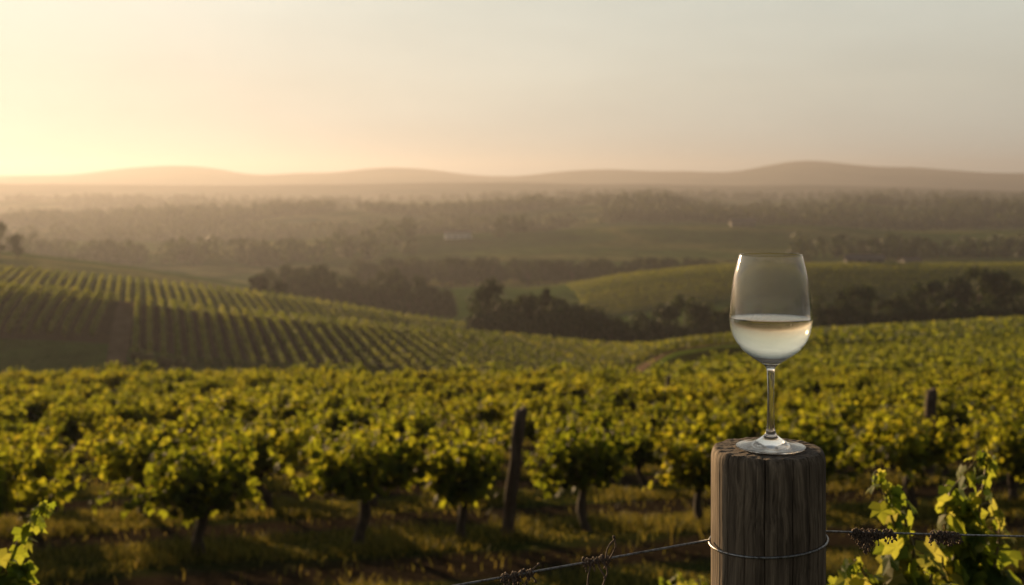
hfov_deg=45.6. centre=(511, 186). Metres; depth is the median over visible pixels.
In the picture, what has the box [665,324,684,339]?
tree
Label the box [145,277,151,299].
vine row
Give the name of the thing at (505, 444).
grapevine
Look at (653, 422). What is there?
grapevine
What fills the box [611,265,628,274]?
tree
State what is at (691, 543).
fence wire
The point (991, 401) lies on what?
grapevine
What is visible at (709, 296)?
vine row
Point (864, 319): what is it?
tree
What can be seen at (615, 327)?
tree
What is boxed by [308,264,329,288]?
tree
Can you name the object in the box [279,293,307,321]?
vine row
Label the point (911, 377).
grapevine
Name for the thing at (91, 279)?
vine row
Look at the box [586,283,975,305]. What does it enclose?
vine row
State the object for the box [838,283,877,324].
tree
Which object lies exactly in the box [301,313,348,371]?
vine row
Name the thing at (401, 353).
vine row
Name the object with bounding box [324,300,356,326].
vine row
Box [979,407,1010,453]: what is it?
grapevine
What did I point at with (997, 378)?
grapevine
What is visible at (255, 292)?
vine row
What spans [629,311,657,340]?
tree
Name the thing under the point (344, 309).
vine row
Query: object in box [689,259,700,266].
tree
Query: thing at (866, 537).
dried tendril
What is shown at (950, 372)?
grapevine
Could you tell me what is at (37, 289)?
vine row
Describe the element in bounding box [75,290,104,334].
vine row
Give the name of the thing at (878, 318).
tree
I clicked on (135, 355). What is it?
tree
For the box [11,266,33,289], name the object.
vine row
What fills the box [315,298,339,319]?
vine row
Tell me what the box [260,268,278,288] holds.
tree
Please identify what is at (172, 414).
grapevine
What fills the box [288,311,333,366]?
vine row
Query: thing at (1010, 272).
vine row
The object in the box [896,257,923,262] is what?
farmhouse
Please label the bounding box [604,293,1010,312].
vine row
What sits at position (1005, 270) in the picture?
vine row
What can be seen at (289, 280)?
tree
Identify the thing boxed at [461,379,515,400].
grapevine
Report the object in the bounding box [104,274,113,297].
vine row
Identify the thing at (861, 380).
grapevine
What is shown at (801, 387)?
grapevine
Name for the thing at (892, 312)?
tree
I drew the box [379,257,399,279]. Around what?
tree
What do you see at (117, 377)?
grapevine
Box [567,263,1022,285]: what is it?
vine row
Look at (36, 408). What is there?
grapevine
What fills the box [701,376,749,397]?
grapevine
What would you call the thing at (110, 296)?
vine row
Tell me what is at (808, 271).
vine row
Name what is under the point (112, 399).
grapevine
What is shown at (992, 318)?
vine row
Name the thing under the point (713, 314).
tree
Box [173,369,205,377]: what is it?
grapevine
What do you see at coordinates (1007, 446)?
grapevine
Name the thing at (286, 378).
grapevine
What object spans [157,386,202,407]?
grapevine
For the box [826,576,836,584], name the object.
grapevine
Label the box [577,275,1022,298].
vine row
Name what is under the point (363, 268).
tree
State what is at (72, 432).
grapevine
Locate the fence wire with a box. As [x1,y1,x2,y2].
[455,530,1023,584]
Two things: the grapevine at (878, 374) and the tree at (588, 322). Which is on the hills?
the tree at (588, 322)
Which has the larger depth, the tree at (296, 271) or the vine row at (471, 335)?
the tree at (296, 271)
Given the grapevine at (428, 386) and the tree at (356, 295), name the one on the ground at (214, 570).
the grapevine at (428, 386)
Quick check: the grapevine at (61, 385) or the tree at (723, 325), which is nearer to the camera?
the grapevine at (61, 385)
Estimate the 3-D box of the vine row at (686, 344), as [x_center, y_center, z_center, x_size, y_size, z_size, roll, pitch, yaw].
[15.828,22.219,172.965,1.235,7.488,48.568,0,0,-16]
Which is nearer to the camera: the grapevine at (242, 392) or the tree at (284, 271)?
the grapevine at (242, 392)
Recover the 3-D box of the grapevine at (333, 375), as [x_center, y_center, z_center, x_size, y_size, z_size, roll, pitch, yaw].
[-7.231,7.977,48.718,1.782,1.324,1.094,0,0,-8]
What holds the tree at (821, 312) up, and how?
on the hills
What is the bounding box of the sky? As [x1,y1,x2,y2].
[0,0,1023,175]
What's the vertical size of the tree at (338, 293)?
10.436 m
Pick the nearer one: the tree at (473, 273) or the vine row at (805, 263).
the vine row at (805, 263)
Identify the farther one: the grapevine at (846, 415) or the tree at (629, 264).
the tree at (629, 264)
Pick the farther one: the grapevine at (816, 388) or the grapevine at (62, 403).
the grapevine at (816, 388)
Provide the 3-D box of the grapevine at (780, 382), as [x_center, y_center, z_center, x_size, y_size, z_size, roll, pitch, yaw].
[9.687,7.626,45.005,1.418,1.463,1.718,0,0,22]
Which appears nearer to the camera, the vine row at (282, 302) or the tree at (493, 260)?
the vine row at (282, 302)
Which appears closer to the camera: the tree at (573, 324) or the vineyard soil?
the vineyard soil
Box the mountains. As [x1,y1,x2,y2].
[0,161,1023,201]
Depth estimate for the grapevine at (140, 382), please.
45.79 m
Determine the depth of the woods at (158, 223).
1286.92 m
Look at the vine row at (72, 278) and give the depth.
271.13 m
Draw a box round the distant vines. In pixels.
[3,332,1023,387]
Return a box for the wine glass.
[729,253,812,453]
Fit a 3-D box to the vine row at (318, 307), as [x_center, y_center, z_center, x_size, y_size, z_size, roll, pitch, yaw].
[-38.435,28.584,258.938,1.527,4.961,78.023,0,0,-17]
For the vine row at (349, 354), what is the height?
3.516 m
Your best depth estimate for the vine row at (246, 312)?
172.28 m
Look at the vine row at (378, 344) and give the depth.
172.97 m
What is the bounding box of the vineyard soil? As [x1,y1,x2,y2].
[0,291,685,371]
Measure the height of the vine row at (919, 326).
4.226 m
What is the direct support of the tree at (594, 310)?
on the hills
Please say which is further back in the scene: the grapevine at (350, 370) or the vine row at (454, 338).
the vine row at (454, 338)
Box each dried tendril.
[500,563,539,584]
[581,536,616,584]
[848,528,884,554]
[882,529,897,543]
[928,530,963,546]
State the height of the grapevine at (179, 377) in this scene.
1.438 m
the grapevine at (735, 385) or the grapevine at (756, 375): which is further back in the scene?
the grapevine at (756, 375)
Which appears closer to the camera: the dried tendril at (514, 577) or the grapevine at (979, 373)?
the dried tendril at (514, 577)
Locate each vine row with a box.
[0,265,15,280]
[0,266,24,283]
[0,282,8,291]
[0,283,20,305]
[0,283,33,324]
[5,285,45,332]
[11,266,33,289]
[15,268,41,291]
[19,285,56,332]
[26,268,51,292]
[33,286,68,332]
[43,269,60,289]
[47,287,80,332]
[51,270,69,293]
[62,289,92,334]
[64,271,77,290]
[75,271,86,289]
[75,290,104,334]
[84,272,95,291]
[89,291,117,336]
[94,273,105,293]
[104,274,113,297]
[115,275,122,300]
[125,276,131,301]
[131,295,140,350]
[136,276,141,299]
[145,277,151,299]
[145,296,153,353]
[154,278,161,305]
[159,298,167,356]
[162,279,171,307]
[171,280,182,308]
[171,299,181,358]
[180,281,194,310]
[182,300,197,365]
[189,282,205,311]
[195,302,212,366]
[198,283,217,312]
[206,303,226,367]
[208,284,227,313]
[216,285,231,309]
[218,305,242,366]
[225,286,244,315]
[230,306,256,368]
[233,287,254,316]
[242,307,271,367]
[243,288,266,317]
[252,289,277,318]
[254,308,287,369]
[260,290,281,312]
[265,310,301,366]
[269,291,292,315]
[277,311,317,368]
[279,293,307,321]
[287,293,317,322]
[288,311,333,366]
[296,295,329,323]
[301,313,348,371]
[306,297,329,316]
[313,314,362,369]
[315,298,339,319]
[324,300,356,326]
[325,315,378,372]
[333,300,366,327]
[336,316,393,372]
[342,302,371,323]
[348,317,409,372]
[351,303,381,327]
[360,306,391,327]
[360,319,425,373]
[367,307,396,329]
[372,320,440,370]
[378,309,400,324]
[384,322,454,370]
[387,310,415,329]
[396,311,427,333]
[397,323,471,371]
[405,312,430,328]
[408,323,487,373]
[414,314,434,327]
[421,324,499,369]
[422,315,452,334]
[432,317,458,335]
[433,325,516,372]
[440,318,460,328]
[443,326,535,370]
[450,320,465,328]
[452,326,548,373]
[469,328,566,370]
[478,329,583,369]
[492,330,599,372]
[506,332,615,370]
[518,332,631,368]
[529,334,649,361]
[545,334,665,358]
[557,336,680,354]
[565,262,1022,284]
[565,262,1023,283]
[566,262,1020,285]
[567,262,1023,284]
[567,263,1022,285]
[568,262,1021,284]
[569,263,1023,286]
[569,264,1023,287]
[570,264,1023,287]
[571,265,1019,288]
[571,336,696,351]
[572,266,1022,289]
[572,267,1023,290]
[573,265,1023,288]
[574,268,1023,291]
[574,269,1023,292]
[575,270,1021,293]
[576,271,1023,293]
[577,272,1023,295]
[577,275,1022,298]
[578,274,1023,296]
[579,273,1021,294]
[580,276,1023,298]
[580,279,1023,300]
[581,277,1023,299]
[581,280,1023,301]
[582,282,1015,304]
[585,281,1023,302]
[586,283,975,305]
[586,287,1010,308]
[586,289,1012,309]
[586,334,714,349]
[589,286,975,307]
[591,284,974,305]
[599,333,730,349]
[604,292,1009,312]
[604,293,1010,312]
[606,290,1017,310]
[606,295,1009,314]
[611,332,735,344]
[717,315,1023,343]
[722,316,1021,342]
[722,317,1018,343]
[724,317,1016,333]
[725,316,1023,343]
[729,317,1023,340]
[729,318,1021,343]
[730,318,1023,341]
[804,329,1023,348]
[806,328,1023,348]
[810,326,1023,344]
[811,323,1023,341]
[812,319,1023,330]
[812,321,1023,335]
[812,322,1017,340]
[812,323,1023,340]
[815,319,1021,332]
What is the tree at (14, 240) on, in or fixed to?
on the hills
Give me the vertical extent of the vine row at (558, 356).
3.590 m
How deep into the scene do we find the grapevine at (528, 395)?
36.86 m
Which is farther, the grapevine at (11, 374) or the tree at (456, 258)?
the tree at (456, 258)
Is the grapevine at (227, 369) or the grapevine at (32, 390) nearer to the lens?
the grapevine at (32, 390)
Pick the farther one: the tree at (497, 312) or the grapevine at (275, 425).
the tree at (497, 312)
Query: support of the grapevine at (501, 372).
on the ground at (214, 570)
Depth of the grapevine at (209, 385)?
43.63 m
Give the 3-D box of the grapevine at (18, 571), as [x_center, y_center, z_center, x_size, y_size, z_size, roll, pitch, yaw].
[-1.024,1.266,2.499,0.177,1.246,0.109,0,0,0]
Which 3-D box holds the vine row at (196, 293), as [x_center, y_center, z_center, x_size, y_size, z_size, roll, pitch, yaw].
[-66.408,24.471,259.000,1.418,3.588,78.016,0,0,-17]
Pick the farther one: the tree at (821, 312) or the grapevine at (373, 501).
the tree at (821, 312)
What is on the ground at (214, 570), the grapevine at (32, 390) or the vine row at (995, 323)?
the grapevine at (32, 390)
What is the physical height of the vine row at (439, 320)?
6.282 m
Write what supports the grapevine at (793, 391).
on the ground at (214, 570)
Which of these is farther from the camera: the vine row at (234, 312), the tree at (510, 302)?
the tree at (510, 302)
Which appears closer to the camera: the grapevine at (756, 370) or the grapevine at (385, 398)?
the grapevine at (385, 398)
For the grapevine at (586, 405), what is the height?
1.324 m
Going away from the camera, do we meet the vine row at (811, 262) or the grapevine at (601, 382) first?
the grapevine at (601, 382)
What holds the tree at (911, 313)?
on the hills
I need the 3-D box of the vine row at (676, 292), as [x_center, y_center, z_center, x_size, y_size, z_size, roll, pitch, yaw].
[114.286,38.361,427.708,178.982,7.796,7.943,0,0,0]
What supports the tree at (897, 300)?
on the hills
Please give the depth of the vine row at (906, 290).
423.15 m
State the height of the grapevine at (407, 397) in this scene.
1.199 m
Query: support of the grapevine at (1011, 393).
on the ground at (214, 570)
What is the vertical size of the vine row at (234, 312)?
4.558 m
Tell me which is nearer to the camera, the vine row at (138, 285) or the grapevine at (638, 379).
the grapevine at (638, 379)
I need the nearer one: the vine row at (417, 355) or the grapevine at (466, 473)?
the grapevine at (466, 473)
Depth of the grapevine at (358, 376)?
56.39 m
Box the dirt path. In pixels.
[617,343,736,389]
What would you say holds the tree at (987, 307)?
on the hills
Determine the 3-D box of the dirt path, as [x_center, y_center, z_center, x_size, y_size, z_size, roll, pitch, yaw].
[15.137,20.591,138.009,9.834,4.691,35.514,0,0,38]
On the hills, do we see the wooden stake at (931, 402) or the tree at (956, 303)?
the tree at (956, 303)
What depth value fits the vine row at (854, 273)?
453.80 m
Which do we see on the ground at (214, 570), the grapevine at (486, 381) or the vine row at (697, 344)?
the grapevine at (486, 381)
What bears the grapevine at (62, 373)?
on the ground at (214, 570)
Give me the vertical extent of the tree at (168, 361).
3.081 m
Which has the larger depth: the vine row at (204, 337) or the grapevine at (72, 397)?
the vine row at (204, 337)
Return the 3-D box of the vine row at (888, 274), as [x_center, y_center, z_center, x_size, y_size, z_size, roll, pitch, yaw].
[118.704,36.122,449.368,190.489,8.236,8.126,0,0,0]
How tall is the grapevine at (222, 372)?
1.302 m
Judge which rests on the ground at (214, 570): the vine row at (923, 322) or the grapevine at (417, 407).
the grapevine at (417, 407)
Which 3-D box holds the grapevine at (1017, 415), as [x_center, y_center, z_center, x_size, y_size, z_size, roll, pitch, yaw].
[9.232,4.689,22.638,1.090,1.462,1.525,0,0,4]
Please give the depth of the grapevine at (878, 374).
55.47 m
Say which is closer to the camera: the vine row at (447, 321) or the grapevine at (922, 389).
the grapevine at (922, 389)
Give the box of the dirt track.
[105,301,134,363]
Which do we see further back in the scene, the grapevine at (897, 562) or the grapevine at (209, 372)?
the grapevine at (209, 372)
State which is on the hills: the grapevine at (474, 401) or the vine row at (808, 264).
the vine row at (808, 264)
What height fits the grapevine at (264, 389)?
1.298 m
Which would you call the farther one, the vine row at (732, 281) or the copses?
the copses
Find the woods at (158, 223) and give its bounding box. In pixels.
[0,190,1023,241]
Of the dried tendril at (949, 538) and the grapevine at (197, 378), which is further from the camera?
the grapevine at (197, 378)
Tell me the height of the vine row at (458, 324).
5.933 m
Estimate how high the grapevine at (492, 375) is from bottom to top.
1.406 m
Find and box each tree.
[0,221,9,252]
[8,233,24,258]
[121,350,147,374]
[134,353,169,373]
[156,356,183,372]
[175,361,196,370]
[247,274,292,299]
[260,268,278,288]
[267,274,279,291]
[278,264,296,288]
[283,275,303,297]
[291,267,307,289]
[294,272,316,301]
[306,281,330,303]
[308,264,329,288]
[318,280,340,300]
[324,270,347,303]
[327,286,350,303]
[347,257,367,278]
[349,288,372,310]
[355,263,372,283]
[367,283,387,311]
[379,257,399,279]
[383,267,406,285]
[393,259,410,279]
[403,274,426,302]
[409,263,424,284]
[437,287,456,318]
[444,296,457,319]
[449,256,466,283]
[457,257,472,283]
[461,256,493,286]
[463,309,492,334]
[464,276,513,331]
[466,303,487,317]
[477,313,503,338]
[478,256,493,283]
[483,257,503,280]
[487,298,502,314]
[487,305,503,328]
[488,315,508,334]
[493,306,529,336]
[497,298,524,328]
[502,316,529,336]
[505,259,521,281]
[512,316,540,336]
[514,292,547,330]
[537,288,552,311]
[538,296,569,310]
[538,307,576,341]
[545,298,573,329]
[553,314,584,339]
[560,260,583,281]
[560,311,597,340]
[564,302,607,337]
[576,307,613,340]
[577,312,616,342]
[584,258,603,279]
[596,258,617,277]
[607,318,629,342]
[609,316,635,339]
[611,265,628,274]
[612,328,631,341]
[621,260,634,272]
[623,327,639,343]
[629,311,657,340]
[630,326,650,342]
[632,256,648,270]
[634,318,671,341]
[641,262,652,268]
[644,256,661,270]
[650,303,681,334]
[652,320,673,339]
[660,257,672,268]
[661,258,678,268]
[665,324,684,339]
[667,293,710,329]
[680,325,700,346]
[682,257,692,265]
[685,302,721,325]
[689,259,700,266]
[692,323,709,334]
[696,258,709,264]
[702,319,719,333]
[707,316,729,334]
[712,306,729,322]
[811,295,834,323]
[812,322,824,326]
[814,303,849,327]
[829,300,854,326]
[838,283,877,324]
[839,310,866,325]
[855,309,875,325]
[862,295,886,320]
[868,310,892,323]
[882,306,902,322]
[885,292,911,321]
[895,303,921,322]
[903,285,931,322]
[906,280,943,310]
[906,311,927,322]
[920,305,940,321]
[925,291,947,305]
[927,299,963,320]
[931,306,951,320]
[932,301,960,320]
[940,275,971,318]
[950,307,972,319]
[961,264,1005,311]
[967,308,987,318]
[974,268,1010,312]
[976,301,999,317]
[992,308,1015,317]
[1004,292,1023,315]
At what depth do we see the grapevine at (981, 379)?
44.19 m
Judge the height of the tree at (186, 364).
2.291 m
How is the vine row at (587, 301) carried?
on the hills
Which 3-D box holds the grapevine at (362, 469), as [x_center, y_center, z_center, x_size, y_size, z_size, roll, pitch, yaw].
[-1.823,3.490,14.090,1.391,1.573,1.932,0,0,44]
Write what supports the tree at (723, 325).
on the hills
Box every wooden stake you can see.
[501,407,526,536]
[666,375,670,386]
[923,387,937,477]
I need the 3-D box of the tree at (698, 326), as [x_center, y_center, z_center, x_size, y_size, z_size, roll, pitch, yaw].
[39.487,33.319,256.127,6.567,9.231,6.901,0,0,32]
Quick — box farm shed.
[444,229,471,238]
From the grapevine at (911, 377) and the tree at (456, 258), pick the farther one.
the tree at (456, 258)
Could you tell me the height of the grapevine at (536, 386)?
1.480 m
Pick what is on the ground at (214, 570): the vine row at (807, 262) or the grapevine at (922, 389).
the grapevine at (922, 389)
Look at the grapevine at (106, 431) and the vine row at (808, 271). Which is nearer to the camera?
the grapevine at (106, 431)
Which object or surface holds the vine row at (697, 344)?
on the vineyard soil
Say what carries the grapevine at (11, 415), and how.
on the ground at (214, 570)
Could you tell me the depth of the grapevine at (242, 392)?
36.89 m
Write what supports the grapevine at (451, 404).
on the ground at (214, 570)
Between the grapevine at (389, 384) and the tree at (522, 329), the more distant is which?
the tree at (522, 329)
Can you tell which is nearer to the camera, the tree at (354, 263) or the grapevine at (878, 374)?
the grapevine at (878, 374)
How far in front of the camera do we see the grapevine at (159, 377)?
49.46 m
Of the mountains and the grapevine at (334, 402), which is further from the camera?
the mountains
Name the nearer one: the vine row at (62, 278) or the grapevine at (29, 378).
the grapevine at (29, 378)
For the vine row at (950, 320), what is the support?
on the hills
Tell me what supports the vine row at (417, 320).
on the hills
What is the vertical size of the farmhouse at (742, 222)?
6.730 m
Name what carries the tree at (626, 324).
on the hills
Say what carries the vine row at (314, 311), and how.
on the hills
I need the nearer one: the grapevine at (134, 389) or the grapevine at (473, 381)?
the grapevine at (134, 389)
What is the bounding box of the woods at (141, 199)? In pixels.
[1,188,1023,214]
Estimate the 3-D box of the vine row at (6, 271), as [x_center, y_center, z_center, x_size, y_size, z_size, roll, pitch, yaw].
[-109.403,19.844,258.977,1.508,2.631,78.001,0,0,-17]
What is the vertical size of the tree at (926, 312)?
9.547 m
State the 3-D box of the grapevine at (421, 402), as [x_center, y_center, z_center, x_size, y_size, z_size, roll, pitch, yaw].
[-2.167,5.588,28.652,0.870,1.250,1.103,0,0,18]
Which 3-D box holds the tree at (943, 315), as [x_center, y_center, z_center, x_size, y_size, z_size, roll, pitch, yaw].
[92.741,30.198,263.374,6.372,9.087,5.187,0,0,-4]
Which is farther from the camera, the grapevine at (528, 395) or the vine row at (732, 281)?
the vine row at (732, 281)
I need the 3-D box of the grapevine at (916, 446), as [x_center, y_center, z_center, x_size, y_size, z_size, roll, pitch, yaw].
[5.754,3.936,17.326,1.894,1.542,1.364,0,0,-33]
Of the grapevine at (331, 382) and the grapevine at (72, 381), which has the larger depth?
the grapevine at (72, 381)
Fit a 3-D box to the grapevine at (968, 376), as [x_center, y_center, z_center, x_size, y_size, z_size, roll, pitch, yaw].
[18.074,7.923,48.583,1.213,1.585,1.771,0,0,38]
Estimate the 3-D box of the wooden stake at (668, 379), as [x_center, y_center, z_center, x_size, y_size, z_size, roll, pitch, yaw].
[4.859,6.672,38.000,0.162,1.590,0.142,0,0,0]
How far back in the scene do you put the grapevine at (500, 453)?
18.37 m
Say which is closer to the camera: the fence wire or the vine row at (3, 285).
the fence wire
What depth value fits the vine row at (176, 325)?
173.68 m
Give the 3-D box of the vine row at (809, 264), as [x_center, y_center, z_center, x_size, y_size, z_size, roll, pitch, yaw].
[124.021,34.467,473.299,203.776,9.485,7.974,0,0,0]
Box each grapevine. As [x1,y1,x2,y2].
[0,373,9,382]
[0,377,23,392]
[0,379,41,400]
[0,386,70,426]
[0,394,30,409]
[0,400,26,431]
[0,413,72,444]
[0,423,71,465]
[0,424,89,519]
[0,438,100,520]
[0,500,56,584]
[2,369,33,382]
[4,381,53,394]
[6,384,60,398]
[16,369,49,387]
[16,370,43,383]
[28,370,60,383]
[30,389,84,407]
[37,368,71,377]
[38,389,83,417]
[42,375,71,396]
[45,395,104,453]
[53,371,67,381]
[56,380,106,408]
[59,403,111,442]
[62,372,92,383]
[65,376,77,385]
[69,365,100,376]
[71,370,109,390]
[72,378,106,408]
[74,421,176,474]
[77,388,149,409]
[78,416,152,451]
[83,418,218,517]
[87,424,266,556]
[89,391,170,429]
[91,364,137,395]
[93,390,140,403]
[101,365,135,396]
[105,384,156,403]
[116,380,152,395]
[120,375,153,395]
[126,369,143,382]
[140,369,170,379]
[140,398,190,438]
[142,368,196,389]
[144,372,175,395]
[147,379,201,398]
[152,386,199,407]
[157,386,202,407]
[161,398,244,463]
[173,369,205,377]
[178,388,258,428]
[185,376,233,397]
[191,373,215,389]
[193,391,244,397]
[195,367,219,376]
[196,410,261,457]
[200,372,239,387]
[204,416,353,510]
[209,385,263,423]
[209,390,252,400]
[211,383,244,394]
[213,367,241,374]
[213,369,235,376]
[222,370,252,388]
[235,365,291,390]
[235,370,252,397]
[247,381,296,403]
[254,413,314,444]
[255,390,329,429]
[256,383,308,430]
[258,378,296,391]
[258,385,338,419]
[260,367,284,379]
[267,415,454,545]
[276,374,296,385]
[282,366,324,388]
[282,366,325,380]
[291,373,341,395]
[291,419,359,458]
[296,398,382,433]
[306,413,413,506]
[311,387,345,419]
[311,402,368,428]
[312,386,383,419]
[313,369,351,381]
[317,372,347,396]
[324,366,357,375]
[335,370,363,390]
[344,380,394,402]
[350,374,372,390]
[351,387,396,410]
[353,377,389,394]
[357,371,381,380]
[360,370,385,382]
[369,401,456,449]
[370,375,408,392]
[373,398,448,432]
[379,392,435,415]
[381,367,412,381]
[388,374,427,396]
[391,379,423,399]
[394,423,502,539]
[398,398,441,417]
[399,388,446,407]
[408,367,450,385]
[414,375,441,395]
[423,384,458,415]
[432,366,454,387]
[434,434,507,501]
[435,369,477,385]
[435,377,473,401]
[444,390,488,405]
[444,397,483,419]
[445,390,524,442]
[451,416,511,450]
[457,379,478,389]
[459,400,508,424]
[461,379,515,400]
[465,371,525,400]
[481,369,517,379]
[486,366,521,376]
[488,386,543,403]
[492,391,536,424]
[506,374,551,399]
[506,405,555,455]
[509,406,645,531]
[515,376,551,389]
[518,367,549,379]
[519,392,569,440]
[532,409,590,458]
[536,372,601,393]
[546,376,600,418]
[547,390,581,421]
[548,370,579,380]
[554,367,585,376]
[562,390,630,419]
[568,401,632,435]
[577,369,621,388]
[583,366,603,375]
[589,377,612,394]
[593,380,653,417]
[594,382,618,393]
[607,423,708,489]
[612,410,680,468]
[615,373,656,384]
[618,399,671,421]
[623,376,658,394]
[626,383,683,407]
[638,369,665,383]
[640,394,687,432]
[642,423,728,522]
[659,569,710,584]
[661,373,696,410]
[670,381,747,408]
[670,397,795,450]
[676,378,709,408]
[677,372,722,390]
[680,395,722,423]
[683,408,747,459]
[685,370,724,378]
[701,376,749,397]
[705,403,737,419]
[709,373,747,386]
[710,369,737,379]
[722,382,756,395]
[722,390,775,420]
[723,390,758,408]
[733,371,766,385]
[743,369,774,390]
[744,407,808,433]
[746,382,790,405]
[747,365,776,377]
[756,403,797,419]
[757,416,895,483]
[760,372,794,404]
[762,369,803,382]
[764,402,848,453]
[765,390,815,416]
[774,390,797,405]
[775,365,812,375]
[779,371,805,385]
[783,377,814,401]
[790,368,813,379]
[794,374,823,395]
[796,389,867,446]
[797,364,840,393]
[803,387,838,411]
[810,391,858,414]
[813,365,845,380]
[814,375,846,381]
[818,374,857,395]
[824,388,866,412]
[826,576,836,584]
[834,468,957,584]
[835,404,980,509]
[841,367,872,381]
[841,372,888,391]
[846,367,876,380]
[846,381,881,417]
[857,398,924,475]
[858,390,909,412]
[862,368,904,379]
[865,403,905,420]
[867,381,900,399]
[874,403,924,433]
[876,369,900,388]
[880,383,916,406]
[883,371,925,385]
[891,374,925,407]
[899,385,975,414]
[901,370,921,377]
[905,377,957,392]
[908,387,955,400]
[915,370,977,392]
[916,395,992,433]
[919,420,978,475]
[922,364,943,376]
[923,447,1022,584]
[927,365,963,379]
[927,379,1006,404]
[943,366,985,385]
[951,390,1006,438]
[956,379,1006,390]
[960,375,987,387]
[967,362,998,376]
[968,403,1023,501]
[974,370,993,380]
[975,400,1023,440]
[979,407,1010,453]
[980,374,1010,383]
[985,375,1022,394]
[987,372,1006,378]
[988,385,1023,410]
[997,394,1023,417]
[1002,371,1023,381]
[1013,374,1023,387]
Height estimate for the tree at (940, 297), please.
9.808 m
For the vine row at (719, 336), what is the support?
on the hills
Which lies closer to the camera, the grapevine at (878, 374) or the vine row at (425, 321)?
the grapevine at (878, 374)
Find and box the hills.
[0,196,1023,392]
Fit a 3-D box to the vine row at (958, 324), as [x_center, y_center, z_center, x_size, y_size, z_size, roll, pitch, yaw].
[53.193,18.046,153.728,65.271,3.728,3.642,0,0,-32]
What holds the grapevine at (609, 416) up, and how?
on the ground at (214, 570)
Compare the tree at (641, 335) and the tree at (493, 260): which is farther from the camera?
the tree at (493, 260)
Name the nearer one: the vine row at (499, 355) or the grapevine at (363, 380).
the grapevine at (363, 380)
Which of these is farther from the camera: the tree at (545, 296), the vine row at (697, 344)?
the tree at (545, 296)
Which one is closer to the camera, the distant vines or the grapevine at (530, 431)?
the grapevine at (530, 431)
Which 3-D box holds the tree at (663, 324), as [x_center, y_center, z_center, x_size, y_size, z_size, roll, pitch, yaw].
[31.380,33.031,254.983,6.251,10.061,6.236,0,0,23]
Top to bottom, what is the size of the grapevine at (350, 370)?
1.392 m
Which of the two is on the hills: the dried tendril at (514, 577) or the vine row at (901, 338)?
the vine row at (901, 338)
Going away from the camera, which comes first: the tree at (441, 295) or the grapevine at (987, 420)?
the grapevine at (987, 420)
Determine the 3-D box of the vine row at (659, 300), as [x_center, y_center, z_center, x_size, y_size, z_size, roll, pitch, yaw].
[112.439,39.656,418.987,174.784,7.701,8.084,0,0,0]
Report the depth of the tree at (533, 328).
254.97 m
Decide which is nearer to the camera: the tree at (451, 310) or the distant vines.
the distant vines
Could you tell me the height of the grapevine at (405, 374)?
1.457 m
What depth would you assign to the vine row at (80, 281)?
270.36 m
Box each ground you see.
[0,348,1023,579]
[37,580,1023,584]
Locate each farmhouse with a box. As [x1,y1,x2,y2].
[729,218,756,226]
[843,254,884,264]
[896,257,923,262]
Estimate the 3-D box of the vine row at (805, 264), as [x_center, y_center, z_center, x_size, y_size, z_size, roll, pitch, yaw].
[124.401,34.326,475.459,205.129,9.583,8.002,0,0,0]
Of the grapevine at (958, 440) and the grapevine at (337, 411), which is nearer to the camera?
the grapevine at (958, 440)
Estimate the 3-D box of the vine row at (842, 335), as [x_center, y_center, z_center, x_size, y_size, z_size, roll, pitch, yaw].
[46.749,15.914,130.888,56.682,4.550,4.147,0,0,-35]
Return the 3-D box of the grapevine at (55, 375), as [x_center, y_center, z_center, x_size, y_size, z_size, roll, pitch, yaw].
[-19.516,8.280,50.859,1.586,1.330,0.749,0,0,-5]
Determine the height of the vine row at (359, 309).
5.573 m
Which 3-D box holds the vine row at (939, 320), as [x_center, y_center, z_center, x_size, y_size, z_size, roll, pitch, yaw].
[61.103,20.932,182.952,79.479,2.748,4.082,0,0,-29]
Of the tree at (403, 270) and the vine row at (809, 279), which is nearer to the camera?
the vine row at (809, 279)
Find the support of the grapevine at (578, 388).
on the ground at (214, 570)
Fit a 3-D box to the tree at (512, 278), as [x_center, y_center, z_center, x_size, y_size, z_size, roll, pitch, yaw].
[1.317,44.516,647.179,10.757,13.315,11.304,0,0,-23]
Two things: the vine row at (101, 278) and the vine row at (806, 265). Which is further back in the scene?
the vine row at (806, 265)
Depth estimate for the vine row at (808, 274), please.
448.99 m
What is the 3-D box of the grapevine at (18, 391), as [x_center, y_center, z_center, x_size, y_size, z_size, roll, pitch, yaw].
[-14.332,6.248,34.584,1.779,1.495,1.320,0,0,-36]
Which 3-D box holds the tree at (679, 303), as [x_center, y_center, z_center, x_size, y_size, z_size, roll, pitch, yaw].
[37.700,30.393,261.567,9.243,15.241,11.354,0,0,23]
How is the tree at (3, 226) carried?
on the hills
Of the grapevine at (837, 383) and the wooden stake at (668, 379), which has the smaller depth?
the wooden stake at (668, 379)
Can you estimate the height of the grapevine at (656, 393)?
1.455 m
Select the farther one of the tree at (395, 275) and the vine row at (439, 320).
the tree at (395, 275)
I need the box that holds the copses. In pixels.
[0,213,1023,266]
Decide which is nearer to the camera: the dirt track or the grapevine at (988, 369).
the grapevine at (988, 369)
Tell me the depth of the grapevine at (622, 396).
34.37 m
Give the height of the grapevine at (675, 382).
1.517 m
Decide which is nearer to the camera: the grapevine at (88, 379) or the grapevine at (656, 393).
the grapevine at (656, 393)
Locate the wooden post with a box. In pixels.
[711,437,825,584]
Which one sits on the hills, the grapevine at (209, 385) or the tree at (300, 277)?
the tree at (300, 277)
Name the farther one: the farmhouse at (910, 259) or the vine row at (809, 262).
the farmhouse at (910, 259)
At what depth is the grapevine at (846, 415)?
24.88 m
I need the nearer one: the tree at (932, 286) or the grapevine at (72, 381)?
the grapevine at (72, 381)
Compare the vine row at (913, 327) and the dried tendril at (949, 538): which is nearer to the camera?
the dried tendril at (949, 538)
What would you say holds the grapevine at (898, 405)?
on the ground at (214, 570)
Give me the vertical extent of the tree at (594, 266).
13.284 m

